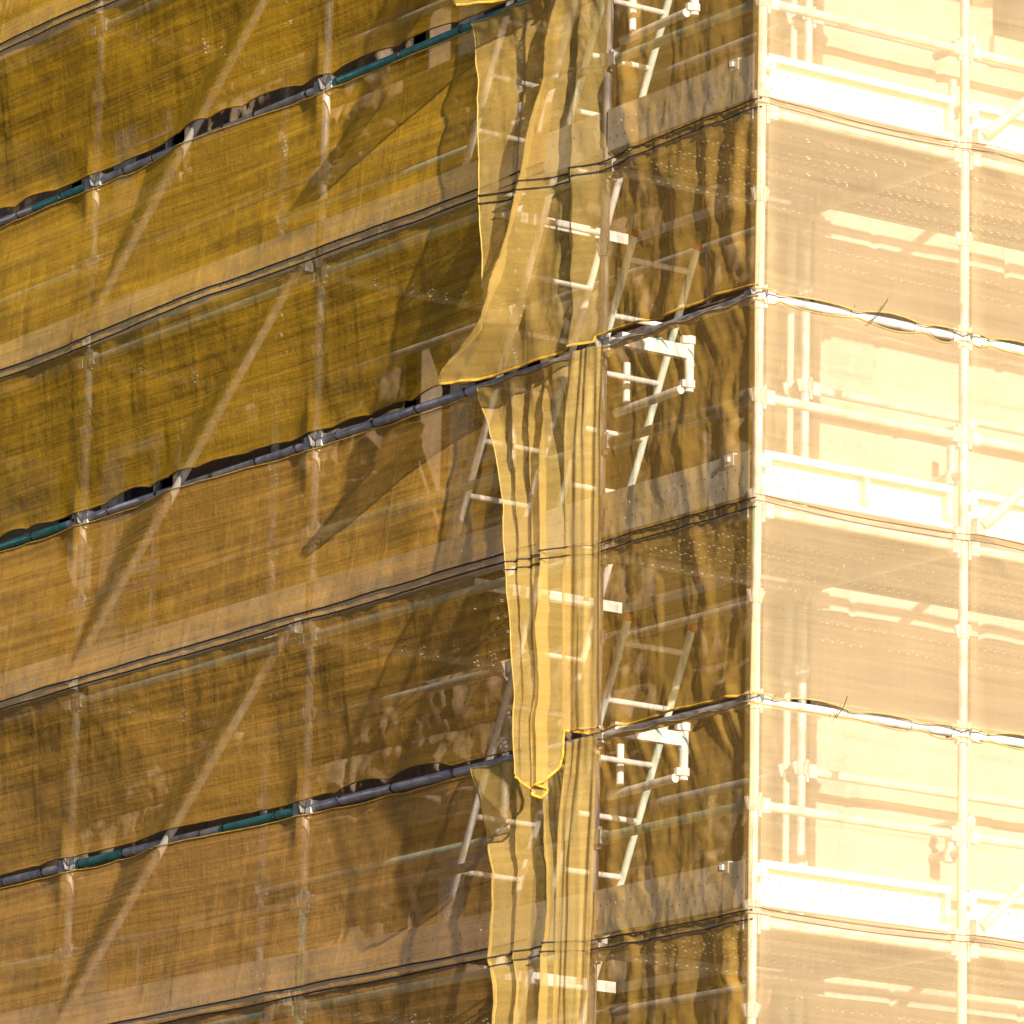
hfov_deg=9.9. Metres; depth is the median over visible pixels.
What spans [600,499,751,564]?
ledger
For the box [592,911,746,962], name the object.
ledger
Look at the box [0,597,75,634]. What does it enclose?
guard rail
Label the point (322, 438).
guard rail
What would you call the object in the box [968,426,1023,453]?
guard rail
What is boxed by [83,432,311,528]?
guard rail
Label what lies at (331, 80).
guard rail
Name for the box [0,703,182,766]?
deck plank
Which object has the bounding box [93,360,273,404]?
transom
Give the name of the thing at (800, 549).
deck plank
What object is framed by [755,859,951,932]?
toe board
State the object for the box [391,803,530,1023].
window
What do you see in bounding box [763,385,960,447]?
guard rail
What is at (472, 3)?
loose net
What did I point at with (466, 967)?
deck plank
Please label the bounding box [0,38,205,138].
deck plank
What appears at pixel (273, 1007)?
diagonal brace
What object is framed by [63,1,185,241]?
window
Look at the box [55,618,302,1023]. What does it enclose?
diagonal brace
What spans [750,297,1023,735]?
debris net
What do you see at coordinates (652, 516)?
toe board
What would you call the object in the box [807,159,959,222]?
transom
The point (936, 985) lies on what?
deck plank
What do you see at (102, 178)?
guard rail
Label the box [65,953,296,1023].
toe board
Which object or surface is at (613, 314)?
ladder
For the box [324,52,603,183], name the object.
guard rail
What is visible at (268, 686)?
deck plank
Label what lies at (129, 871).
debris net
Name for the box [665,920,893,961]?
deck plank
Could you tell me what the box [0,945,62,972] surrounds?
guard rail
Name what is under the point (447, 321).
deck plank
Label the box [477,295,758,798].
loose net
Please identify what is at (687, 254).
ledger
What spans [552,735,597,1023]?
bunched net
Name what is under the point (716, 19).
guard rail
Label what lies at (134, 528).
debris net
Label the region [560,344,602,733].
bunched net
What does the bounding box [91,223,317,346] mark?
toe board
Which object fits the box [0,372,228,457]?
deck plank
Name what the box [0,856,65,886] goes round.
guard rail
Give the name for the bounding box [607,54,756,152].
toe board
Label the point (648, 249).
deck plank
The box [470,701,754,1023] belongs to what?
loose net
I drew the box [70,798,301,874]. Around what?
guard rail
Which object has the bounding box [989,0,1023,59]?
window
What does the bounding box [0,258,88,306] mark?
guard rail
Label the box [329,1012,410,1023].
deck plank
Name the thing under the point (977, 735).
guard rail
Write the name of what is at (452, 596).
ledger
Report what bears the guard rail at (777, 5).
attached to the scaffold pole at (964, 238)
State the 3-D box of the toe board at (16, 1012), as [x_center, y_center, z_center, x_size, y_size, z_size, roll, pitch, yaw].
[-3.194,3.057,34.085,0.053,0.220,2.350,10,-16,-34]
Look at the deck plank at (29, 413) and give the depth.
35.11 m
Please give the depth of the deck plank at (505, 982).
30.85 m
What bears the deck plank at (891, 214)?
on the transom at (814, 211)
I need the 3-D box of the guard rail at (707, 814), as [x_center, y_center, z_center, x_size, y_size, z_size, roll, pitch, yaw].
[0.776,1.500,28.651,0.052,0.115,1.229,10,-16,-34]
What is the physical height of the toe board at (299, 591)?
0.220 m
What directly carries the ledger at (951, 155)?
attached to the scaffold pole at (964, 238)
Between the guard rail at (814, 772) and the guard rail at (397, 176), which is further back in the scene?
the guard rail at (397, 176)
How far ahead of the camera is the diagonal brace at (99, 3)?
34.35 m
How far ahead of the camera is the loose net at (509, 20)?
30.13 m
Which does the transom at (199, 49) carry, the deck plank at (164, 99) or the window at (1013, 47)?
the deck plank at (164, 99)
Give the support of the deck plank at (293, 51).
on the transom
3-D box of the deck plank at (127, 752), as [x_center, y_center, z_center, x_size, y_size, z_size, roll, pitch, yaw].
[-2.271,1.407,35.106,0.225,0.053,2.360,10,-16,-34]
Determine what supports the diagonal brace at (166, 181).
attached to the scaffold pole at (84, 431)
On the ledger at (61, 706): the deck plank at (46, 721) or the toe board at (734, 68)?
the deck plank at (46, 721)
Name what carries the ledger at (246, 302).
attached to the scaffold pole at (84, 431)
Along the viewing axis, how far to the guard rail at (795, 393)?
31.29 m
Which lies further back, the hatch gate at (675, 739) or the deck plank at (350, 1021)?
the deck plank at (350, 1021)
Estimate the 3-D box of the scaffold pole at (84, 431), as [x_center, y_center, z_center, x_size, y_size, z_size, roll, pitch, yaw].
[-2.474,1.400,33.447,0.091,15.500,0.090,-1,-13,11]
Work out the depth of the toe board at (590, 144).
30.93 m
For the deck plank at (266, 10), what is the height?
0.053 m
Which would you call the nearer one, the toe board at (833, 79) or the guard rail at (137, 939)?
the toe board at (833, 79)
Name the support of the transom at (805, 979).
attached to the scaffold pole at (964, 238)
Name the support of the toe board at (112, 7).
attached to the scaffold pole at (84, 431)
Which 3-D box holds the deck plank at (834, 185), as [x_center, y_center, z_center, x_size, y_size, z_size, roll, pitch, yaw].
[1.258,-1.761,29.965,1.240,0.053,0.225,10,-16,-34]
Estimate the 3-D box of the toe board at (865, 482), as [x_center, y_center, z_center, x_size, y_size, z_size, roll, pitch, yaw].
[1.675,-0.107,28.837,1.207,0.220,0.078,10,-16,-34]
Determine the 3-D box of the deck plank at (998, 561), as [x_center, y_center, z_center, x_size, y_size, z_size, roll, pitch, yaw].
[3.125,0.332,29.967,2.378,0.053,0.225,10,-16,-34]
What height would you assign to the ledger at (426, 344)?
0.115 m
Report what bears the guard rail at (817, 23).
attached to the scaffold pole at (800, 764)
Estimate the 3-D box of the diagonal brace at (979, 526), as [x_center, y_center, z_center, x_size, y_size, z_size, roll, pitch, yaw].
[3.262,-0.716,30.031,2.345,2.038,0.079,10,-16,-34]
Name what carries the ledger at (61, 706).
attached to the scaffold pole at (84, 431)
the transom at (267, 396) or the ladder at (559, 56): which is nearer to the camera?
the ladder at (559, 56)
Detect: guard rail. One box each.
[0,178,91,226]
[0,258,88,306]
[0,510,79,550]
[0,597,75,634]
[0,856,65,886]
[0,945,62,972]
[66,892,298,963]
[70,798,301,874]
[79,524,309,613]
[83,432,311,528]
[92,165,319,274]
[95,81,321,190]
[261,836,498,899]
[272,480,506,560]
[282,125,513,229]
[303,829,587,912]
[305,734,590,818]
[313,434,596,542]
[316,337,597,451]
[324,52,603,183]
[326,0,528,94]
[504,759,795,846]
[511,377,799,486]
[520,15,803,137]
[594,793,747,849]
[596,689,748,748]
[601,385,752,454]
[603,289,753,356]
[608,0,756,70]
[758,793,959,845]
[759,689,959,744]
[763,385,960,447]
[764,284,960,348]
[767,0,961,60]
[806,759,1023,808]
[809,377,1023,435]
[813,6,1023,73]
[967,722,1023,748]
[967,824,1023,849]
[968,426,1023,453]
[969,328,1023,355]
[970,40,1023,69]
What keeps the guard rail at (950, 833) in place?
attached to the scaffold pole at (760, 190)
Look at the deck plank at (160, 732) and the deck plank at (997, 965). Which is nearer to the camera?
the deck plank at (997, 965)
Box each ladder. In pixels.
[427,229,702,971]
[438,0,672,619]
[448,0,576,255]
[511,612,696,1023]
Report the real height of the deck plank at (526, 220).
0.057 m
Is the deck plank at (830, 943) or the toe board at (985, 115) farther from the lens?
the toe board at (985, 115)
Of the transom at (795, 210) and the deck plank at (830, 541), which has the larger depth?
the transom at (795, 210)
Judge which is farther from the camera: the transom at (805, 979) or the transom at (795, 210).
the transom at (795, 210)
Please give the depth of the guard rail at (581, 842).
30.09 m
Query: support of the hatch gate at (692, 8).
attached to the ladder at (648, 68)
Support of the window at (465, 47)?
in the stone building
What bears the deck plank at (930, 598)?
on the transom at (811, 589)
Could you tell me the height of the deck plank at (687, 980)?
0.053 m
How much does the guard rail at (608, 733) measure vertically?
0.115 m
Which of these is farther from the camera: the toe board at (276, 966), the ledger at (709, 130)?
the toe board at (276, 966)
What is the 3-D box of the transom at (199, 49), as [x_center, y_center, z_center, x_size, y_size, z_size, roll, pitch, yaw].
[-1.861,-2.722,34.779,1.224,0.115,0.052,10,-16,-34]
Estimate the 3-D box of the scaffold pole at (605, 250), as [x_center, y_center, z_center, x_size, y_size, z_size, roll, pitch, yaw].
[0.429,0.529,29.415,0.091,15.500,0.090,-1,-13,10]
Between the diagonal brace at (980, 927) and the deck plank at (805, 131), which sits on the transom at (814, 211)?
the deck plank at (805, 131)
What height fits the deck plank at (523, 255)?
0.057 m
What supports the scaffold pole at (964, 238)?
on the ground
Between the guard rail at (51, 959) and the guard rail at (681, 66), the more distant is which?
the guard rail at (51, 959)
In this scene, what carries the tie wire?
attached to the loose net at (509, 20)
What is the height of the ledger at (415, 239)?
0.115 m
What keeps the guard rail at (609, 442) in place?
attached to the scaffold pole at (760, 190)
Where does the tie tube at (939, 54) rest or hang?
attached to the scaffold pole at (964, 238)
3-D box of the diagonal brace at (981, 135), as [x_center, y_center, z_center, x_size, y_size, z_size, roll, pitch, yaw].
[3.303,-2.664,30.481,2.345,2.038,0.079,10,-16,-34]
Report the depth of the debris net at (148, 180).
32.76 m
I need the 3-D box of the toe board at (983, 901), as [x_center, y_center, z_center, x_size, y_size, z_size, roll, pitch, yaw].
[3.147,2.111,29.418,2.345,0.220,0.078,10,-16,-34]
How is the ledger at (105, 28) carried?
attached to the scaffold pole at (84, 431)
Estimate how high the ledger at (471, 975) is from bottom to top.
0.115 m
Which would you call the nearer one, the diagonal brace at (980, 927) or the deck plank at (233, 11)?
the diagonal brace at (980, 927)
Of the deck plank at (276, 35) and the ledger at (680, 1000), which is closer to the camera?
the ledger at (680, 1000)
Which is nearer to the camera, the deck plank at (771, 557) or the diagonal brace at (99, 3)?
the deck plank at (771, 557)
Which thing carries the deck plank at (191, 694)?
on the transom at (395, 650)
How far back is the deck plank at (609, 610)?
31.56 m
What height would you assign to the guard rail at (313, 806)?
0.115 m
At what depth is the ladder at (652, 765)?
29.96 m
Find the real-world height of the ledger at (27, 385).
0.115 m
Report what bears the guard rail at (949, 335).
attached to the scaffold pole at (760, 190)
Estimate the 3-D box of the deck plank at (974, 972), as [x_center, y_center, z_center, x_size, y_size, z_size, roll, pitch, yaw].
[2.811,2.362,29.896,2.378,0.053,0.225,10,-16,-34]
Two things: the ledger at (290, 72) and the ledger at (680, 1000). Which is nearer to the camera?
the ledger at (680, 1000)
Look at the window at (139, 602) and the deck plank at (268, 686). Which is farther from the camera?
the window at (139, 602)
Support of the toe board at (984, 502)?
attached to the scaffold pole at (964, 238)
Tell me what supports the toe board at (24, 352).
attached to the scaffold pole at (84, 431)
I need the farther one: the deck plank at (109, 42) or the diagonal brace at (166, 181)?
the deck plank at (109, 42)
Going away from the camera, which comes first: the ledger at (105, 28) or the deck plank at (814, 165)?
the deck plank at (814, 165)
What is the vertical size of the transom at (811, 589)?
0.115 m
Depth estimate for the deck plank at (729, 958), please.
29.34 m
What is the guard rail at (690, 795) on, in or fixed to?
attached to the scaffold pole at (800, 764)
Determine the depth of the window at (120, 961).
36.16 m
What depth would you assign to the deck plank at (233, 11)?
34.32 m
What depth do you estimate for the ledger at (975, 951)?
28.80 m
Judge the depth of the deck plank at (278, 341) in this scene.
33.46 m
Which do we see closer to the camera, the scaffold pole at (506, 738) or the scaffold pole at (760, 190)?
the scaffold pole at (760, 190)
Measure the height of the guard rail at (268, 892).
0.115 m
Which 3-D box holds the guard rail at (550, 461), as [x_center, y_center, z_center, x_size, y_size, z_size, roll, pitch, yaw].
[-0.308,-0.111,30.664,0.052,0.115,2.565,10,-16,-34]
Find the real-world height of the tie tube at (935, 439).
0.053 m
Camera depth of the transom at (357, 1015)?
31.35 m
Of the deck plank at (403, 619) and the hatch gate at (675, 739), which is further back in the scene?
the deck plank at (403, 619)
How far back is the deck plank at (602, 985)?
31.11 m
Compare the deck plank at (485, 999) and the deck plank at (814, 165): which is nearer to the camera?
the deck plank at (814, 165)
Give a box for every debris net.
[0,0,509,208]
[0,0,563,537]
[0,386,550,875]
[0,770,548,1023]
[749,701,1023,948]
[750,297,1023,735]
[755,0,1023,343]
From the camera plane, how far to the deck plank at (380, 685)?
33.22 m
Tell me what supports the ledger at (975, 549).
attached to the scaffold pole at (964, 238)
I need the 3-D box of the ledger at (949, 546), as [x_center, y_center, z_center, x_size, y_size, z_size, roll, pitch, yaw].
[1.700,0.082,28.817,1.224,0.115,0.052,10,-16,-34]
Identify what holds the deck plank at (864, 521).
on the transom at (811, 589)
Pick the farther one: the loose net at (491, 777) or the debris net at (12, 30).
the debris net at (12, 30)
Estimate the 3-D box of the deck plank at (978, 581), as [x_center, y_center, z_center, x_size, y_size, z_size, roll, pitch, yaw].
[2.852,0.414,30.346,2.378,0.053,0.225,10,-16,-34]
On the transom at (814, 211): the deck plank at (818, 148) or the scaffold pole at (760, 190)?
the deck plank at (818, 148)
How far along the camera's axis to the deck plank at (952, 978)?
29.85 m
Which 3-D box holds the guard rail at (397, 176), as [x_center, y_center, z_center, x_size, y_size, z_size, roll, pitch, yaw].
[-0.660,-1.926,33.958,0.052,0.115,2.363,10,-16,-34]
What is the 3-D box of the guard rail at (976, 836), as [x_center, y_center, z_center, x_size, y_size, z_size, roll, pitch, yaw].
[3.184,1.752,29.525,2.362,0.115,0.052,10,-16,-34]
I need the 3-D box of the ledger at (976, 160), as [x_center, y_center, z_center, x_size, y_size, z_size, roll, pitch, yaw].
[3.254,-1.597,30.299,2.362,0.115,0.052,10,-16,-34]
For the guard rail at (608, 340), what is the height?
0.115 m
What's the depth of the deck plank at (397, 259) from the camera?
31.58 m
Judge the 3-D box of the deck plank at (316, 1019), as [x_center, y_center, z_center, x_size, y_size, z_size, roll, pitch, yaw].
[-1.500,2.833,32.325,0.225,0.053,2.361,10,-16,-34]
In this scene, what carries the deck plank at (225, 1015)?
on the ledger at (246, 1019)
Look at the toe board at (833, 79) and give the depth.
29.32 m
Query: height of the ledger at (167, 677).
0.115 m
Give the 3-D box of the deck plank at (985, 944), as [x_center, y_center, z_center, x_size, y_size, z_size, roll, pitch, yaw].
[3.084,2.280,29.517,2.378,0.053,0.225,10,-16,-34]
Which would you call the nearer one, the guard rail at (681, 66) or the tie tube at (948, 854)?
the tie tube at (948, 854)
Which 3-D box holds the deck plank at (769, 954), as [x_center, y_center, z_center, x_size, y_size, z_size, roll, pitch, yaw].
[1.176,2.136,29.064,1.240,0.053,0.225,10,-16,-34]
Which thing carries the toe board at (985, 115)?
attached to the scaffold pole at (964, 238)
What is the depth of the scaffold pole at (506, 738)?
32.26 m
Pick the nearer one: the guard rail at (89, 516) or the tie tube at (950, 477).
the tie tube at (950, 477)
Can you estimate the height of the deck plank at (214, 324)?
0.053 m
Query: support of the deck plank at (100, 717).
on the transom at (144, 713)
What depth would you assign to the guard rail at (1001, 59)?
29.84 m
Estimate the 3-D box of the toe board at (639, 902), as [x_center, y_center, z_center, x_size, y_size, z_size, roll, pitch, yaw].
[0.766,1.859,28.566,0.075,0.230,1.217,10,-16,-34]
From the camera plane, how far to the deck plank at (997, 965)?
29.43 m
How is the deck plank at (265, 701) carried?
on the transom at (144, 713)
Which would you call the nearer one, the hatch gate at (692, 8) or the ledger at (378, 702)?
the hatch gate at (692, 8)
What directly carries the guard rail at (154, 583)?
attached to the scaffold pole at (84, 431)
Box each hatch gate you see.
[606,721,689,800]
[612,332,695,416]
[624,0,699,43]
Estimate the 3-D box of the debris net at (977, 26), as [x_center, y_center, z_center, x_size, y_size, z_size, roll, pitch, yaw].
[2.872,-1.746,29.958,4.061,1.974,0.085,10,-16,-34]
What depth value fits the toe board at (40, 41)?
34.94 m
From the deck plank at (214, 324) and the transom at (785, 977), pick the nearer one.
the transom at (785, 977)
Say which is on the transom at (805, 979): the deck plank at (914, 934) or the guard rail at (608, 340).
the deck plank at (914, 934)
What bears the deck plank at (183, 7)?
on the ledger at (105, 28)
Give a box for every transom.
[80,694,263,740]
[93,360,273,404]
[106,26,283,77]
[304,998,461,1023]
[315,626,504,677]
[325,274,511,322]
[597,941,795,989]
[604,554,799,599]
[611,168,803,222]
[799,951,956,988]
[803,549,957,599]
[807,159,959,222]
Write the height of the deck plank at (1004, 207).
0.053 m
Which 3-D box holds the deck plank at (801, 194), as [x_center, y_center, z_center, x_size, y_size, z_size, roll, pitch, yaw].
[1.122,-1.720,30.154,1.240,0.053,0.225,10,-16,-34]
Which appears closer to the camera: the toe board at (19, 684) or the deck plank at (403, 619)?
the deck plank at (403, 619)
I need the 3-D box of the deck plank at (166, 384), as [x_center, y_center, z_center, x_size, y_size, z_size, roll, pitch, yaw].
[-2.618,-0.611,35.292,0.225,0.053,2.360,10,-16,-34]
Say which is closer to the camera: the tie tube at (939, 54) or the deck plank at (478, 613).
the tie tube at (939, 54)
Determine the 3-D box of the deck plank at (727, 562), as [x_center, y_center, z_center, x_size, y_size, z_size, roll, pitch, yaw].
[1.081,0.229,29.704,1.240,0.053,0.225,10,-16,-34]
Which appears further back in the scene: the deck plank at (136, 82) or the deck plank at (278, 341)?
the deck plank at (136, 82)
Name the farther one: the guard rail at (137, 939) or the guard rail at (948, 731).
the guard rail at (137, 939)
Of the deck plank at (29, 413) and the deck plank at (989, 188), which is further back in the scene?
the deck plank at (29, 413)
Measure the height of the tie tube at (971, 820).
0.053 m
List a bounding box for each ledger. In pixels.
[0,698,71,728]
[1,23,97,78]
[1,356,84,397]
[76,630,305,711]
[89,268,316,369]
[101,0,170,35]
[201,1002,295,1023]
[266,669,502,740]
[276,315,509,404]
[286,0,459,77]
[300,945,587,1018]
[310,548,594,645]
[321,159,600,283]
[507,591,797,675]
[518,215,801,322]
[524,980,793,1023]
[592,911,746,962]
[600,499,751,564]
[606,103,755,178]
[757,910,958,960]
[761,499,960,557]
[766,100,961,167]
[967,938,1023,962]
[968,537,1023,563]
[969,148,1023,176]
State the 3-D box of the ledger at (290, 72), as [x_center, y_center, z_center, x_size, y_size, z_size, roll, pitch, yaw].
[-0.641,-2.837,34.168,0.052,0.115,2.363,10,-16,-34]
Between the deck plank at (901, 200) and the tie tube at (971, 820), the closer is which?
the tie tube at (971, 820)
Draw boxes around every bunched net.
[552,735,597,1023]
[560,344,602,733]
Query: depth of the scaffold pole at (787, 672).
30.24 m
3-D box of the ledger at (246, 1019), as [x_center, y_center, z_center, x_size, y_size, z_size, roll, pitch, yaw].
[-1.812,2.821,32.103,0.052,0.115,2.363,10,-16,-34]
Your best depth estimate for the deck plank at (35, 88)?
35.68 m
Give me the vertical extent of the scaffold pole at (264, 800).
15.500 m
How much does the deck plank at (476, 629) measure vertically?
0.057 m
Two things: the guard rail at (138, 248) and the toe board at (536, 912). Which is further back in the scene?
the guard rail at (138, 248)
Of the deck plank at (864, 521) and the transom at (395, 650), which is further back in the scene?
the transom at (395, 650)
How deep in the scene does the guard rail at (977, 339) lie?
29.50 m
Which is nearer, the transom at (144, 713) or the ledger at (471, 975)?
the ledger at (471, 975)
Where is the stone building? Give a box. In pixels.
[0,0,1023,1023]
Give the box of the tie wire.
[706,250,706,304]
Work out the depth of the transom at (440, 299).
32.39 m
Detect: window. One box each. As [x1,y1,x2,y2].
[40,890,159,1023]
[47,390,176,728]
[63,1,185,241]
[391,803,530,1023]
[394,264,541,629]
[405,0,548,102]
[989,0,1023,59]
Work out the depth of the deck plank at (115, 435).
35.68 m
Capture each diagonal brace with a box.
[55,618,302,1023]
[64,256,313,690]
[76,0,269,348]
[89,0,103,15]
[260,990,291,1023]
[969,880,1023,937]
[970,483,1023,536]
[972,97,1023,147]
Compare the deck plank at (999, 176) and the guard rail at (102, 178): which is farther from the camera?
the guard rail at (102, 178)
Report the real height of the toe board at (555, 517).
0.220 m
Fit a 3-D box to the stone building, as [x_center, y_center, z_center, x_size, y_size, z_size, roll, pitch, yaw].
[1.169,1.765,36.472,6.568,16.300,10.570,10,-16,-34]
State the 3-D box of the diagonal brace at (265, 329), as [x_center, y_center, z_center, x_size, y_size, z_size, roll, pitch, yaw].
[-1.814,-0.188,32.757,0.079,2.030,2.386,10,-16,-34]
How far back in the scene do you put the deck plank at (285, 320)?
33.28 m
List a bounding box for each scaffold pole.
[58,13,108,1010]
[254,2,293,974]
[292,0,335,1023]
[495,0,528,962]
[583,0,614,1023]
[741,0,769,1023]
[778,0,799,1023]
[791,0,815,1023]
[953,0,972,1023]
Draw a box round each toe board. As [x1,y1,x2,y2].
[0,0,95,64]
[0,312,85,383]
[0,652,73,713]
[0,1002,60,1023]
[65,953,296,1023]
[78,582,307,688]
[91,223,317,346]
[103,0,140,14]
[301,893,588,992]
[312,497,595,621]
[322,113,600,260]
[594,860,746,935]
[601,450,751,538]
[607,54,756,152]
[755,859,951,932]
[760,450,953,530]
[765,53,954,141]
[965,889,1023,943]
[966,489,1023,545]
[968,102,1023,158]
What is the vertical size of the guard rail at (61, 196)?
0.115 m
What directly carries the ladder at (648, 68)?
on the deck plank at (478, 613)
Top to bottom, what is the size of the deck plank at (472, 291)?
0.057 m
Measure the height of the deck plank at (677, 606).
0.053 m
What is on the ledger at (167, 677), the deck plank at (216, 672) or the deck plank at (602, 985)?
the deck plank at (216, 672)
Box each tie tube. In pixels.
[928,841,956,862]
[929,445,958,485]
[930,419,976,441]
[930,815,975,827]
[932,35,977,60]
[943,79,959,119]
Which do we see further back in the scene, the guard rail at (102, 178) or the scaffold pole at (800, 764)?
the guard rail at (102, 178)
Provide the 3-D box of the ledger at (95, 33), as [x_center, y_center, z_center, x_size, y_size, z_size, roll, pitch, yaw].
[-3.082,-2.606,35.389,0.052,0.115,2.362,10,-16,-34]
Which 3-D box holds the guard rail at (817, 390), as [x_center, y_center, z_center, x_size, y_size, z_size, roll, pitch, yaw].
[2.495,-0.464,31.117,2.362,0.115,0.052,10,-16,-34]
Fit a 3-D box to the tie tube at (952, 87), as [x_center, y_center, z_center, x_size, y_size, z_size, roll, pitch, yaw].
[2.323,-2.187,31.457,0.068,0.210,0.260,10,-16,-34]
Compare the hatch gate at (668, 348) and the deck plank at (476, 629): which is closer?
the hatch gate at (668, 348)
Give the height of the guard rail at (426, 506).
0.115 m
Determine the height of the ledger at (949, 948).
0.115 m
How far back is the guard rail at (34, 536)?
34.12 m
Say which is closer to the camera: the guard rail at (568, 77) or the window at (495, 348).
the guard rail at (568, 77)
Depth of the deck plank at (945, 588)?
30.29 m
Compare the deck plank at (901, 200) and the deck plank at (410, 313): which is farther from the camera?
the deck plank at (410, 313)
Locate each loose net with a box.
[438,0,761,385]
[452,0,505,7]
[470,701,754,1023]
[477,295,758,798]
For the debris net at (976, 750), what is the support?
hanging from the guard rail at (948, 731)
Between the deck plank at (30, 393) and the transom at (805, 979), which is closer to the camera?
the transom at (805, 979)
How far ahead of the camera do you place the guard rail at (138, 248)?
33.07 m
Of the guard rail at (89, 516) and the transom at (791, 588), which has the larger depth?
the guard rail at (89, 516)
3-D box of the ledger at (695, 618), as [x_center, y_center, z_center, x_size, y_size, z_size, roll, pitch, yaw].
[0.729,0.624,31.252,0.052,0.115,2.565,10,-16,-34]
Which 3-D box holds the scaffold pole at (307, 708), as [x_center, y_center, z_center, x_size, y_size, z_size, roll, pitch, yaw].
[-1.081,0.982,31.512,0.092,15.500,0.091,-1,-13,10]
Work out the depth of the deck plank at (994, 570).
29.85 m
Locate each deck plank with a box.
[0,25,136,95]
[0,27,170,115]
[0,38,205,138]
[0,354,124,410]
[0,358,159,429]
[0,366,194,447]
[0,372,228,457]
[0,695,112,737]
[0,698,147,750]
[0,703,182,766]
[0,710,217,777]
[7,43,230,145]
[12,714,252,782]
[24,381,262,463]
[37,53,272,152]
[87,627,347,704]
[97,267,357,363]
[109,0,211,31]
[120,637,383,709]
[132,277,393,370]
[144,0,259,39]
[156,643,420,714]
[165,998,336,1023]
[167,284,428,376]
[178,0,317,47]
[190,649,456,718]
[202,291,464,380]
[213,0,369,54]
[229,655,491,725]
[240,298,499,389]
[246,0,423,62]
[270,1008,374,1023]
[308,963,502,1008]
[319,578,510,638]
[329,204,518,277]
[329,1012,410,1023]
[346,971,539,1013]
[356,584,547,643]
[365,212,553,285]
[384,974,578,1017]
[392,591,584,649]
[402,220,591,292]
[421,978,615,1021]
[430,597,621,655]
[438,227,627,299]
[456,963,782,1023]
[465,572,786,661]
[473,192,790,306]
[608,931,834,972]
[614,531,837,582]
[621,143,841,204]
[636,925,864,967]
[643,523,867,575]
[649,132,869,195]
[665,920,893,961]
[671,514,896,567]
[677,121,898,185]
[695,914,924,956]
[700,506,926,559]
[706,111,928,174]
[724,909,953,951]
[730,499,954,551]
[735,102,956,164]
[811,966,1023,1000]
[815,567,1023,620]
[818,187,1023,251]
[840,960,1023,991]
[844,566,1023,608]
[847,184,1023,235]
[870,955,1023,982]
[873,558,1023,595]
[875,167,1023,219]
[900,949,1023,973]
[902,550,1023,582]
[905,163,1023,202]
[932,537,1023,569]
[934,149,1023,186]
[969,937,1023,964]

